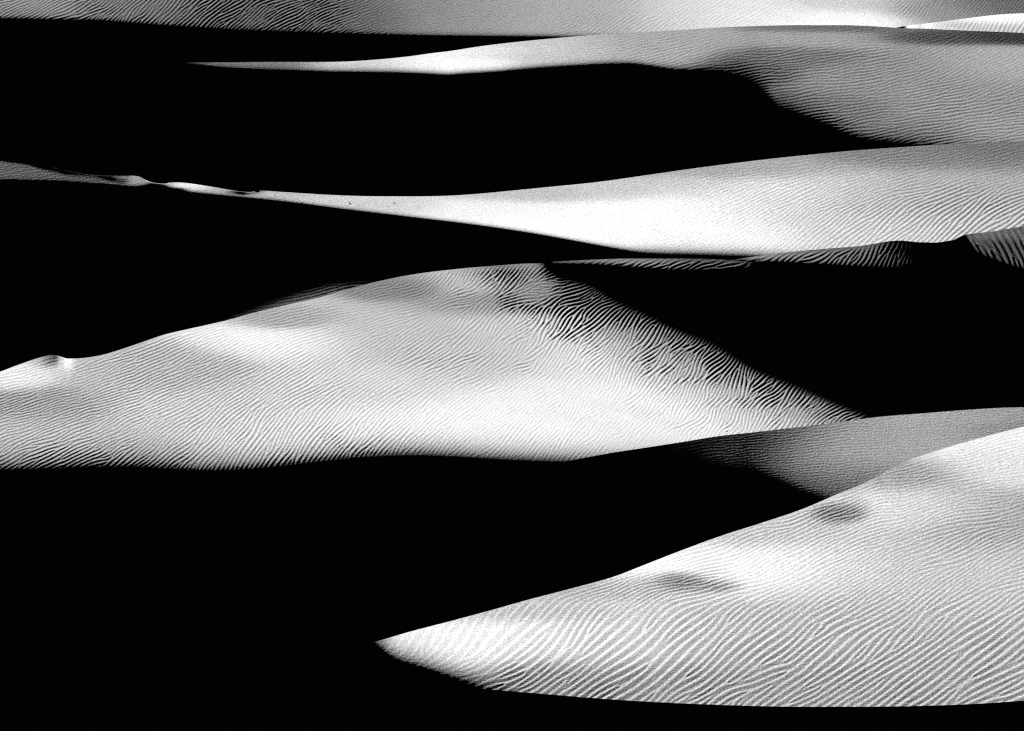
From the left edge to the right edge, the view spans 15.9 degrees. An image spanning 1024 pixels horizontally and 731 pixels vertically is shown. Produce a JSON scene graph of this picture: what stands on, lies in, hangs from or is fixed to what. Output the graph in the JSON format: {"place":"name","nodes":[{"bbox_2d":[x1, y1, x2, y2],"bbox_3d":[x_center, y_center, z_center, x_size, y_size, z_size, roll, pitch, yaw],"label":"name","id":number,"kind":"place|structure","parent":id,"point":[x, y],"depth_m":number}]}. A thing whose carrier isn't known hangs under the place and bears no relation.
{"place":"outdoors","nodes":[
{"label":"outdoors","id":0,"kind":"place"},
{"bbox_2d":[129,257,440,346],"bbox_3d":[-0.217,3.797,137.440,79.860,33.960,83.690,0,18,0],"label":"sand dune","id":1,"kind":"structure","parent":0,"point":[310,282],"depth_m":102.98},
{"bbox_2d":[0,259,821,370],"bbox_3d":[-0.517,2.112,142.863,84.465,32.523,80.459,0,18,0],"label":"sand dune","id":2,"kind":"structure","parent":0,"point":[22,341],"depth_m":103.45},
{"bbox_2d":[0,264,1023,516],"bbox_3d":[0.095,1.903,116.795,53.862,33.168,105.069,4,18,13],"label":"sand dune","id":3,"kind":"structure","parent":0,"point":[414,380],"depth_m":73.97},
{"bbox_2d":[0,25,1023,195],"bbox_3d":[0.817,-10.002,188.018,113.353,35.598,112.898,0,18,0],"label":"sand dune","id":4,"kind":"structure","parent":0,"point":[530,114],"depth_m":134.27},
{"bbox_2d":[0,407,1023,664],"bbox_3d":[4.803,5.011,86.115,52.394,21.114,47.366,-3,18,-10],"label":"sand dune","id":5,"kind":"structure","parent":0,"point":[218,585],"depth_m":61.24},
{"bbox_2d":[0,141,1023,305],"bbox_3d":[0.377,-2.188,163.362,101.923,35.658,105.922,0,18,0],"label":"sand dune","id":6,"kind":"structure","parent":0,"point":[69,238],"depth_m":118.71},
{"bbox_2d":[0,0,1023,68],"bbox_3d":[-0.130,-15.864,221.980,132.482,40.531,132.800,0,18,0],"label":"sand dune","id":7,"kind":"structure","parent":0,"point":[54,33],"depth_m":157.19},
{"bbox_2d":[0,655,1023,730],"bbox_3d":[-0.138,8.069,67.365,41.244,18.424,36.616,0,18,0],"label":"sand dune","id":8,"kind":"structure","parent":0,"point":[49,693],"depth_m":49.48},
{"bbox_2d":[0,226,1023,319],"bbox_3d":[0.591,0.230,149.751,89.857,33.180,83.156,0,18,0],"label":"sand dune","id":9,"kind":"structure","parent":0,"point":[999,252],"depth_m":109.31},
{"bbox_2d":[192,427,1023,706],"bbox_3d":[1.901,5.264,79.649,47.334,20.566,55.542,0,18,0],"label":"sand dune","id":10,"kind":"structure","parent":0,"point":[901,584],"depth_m":54.72},
{"bbox_2d":[897,13,1023,32],"bbox_3d":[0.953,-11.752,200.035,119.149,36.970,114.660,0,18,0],"label":"sand dune","id":11,"kind":"structure","parent":0,"point":[1005,23],"depth_m":146.57}
]}

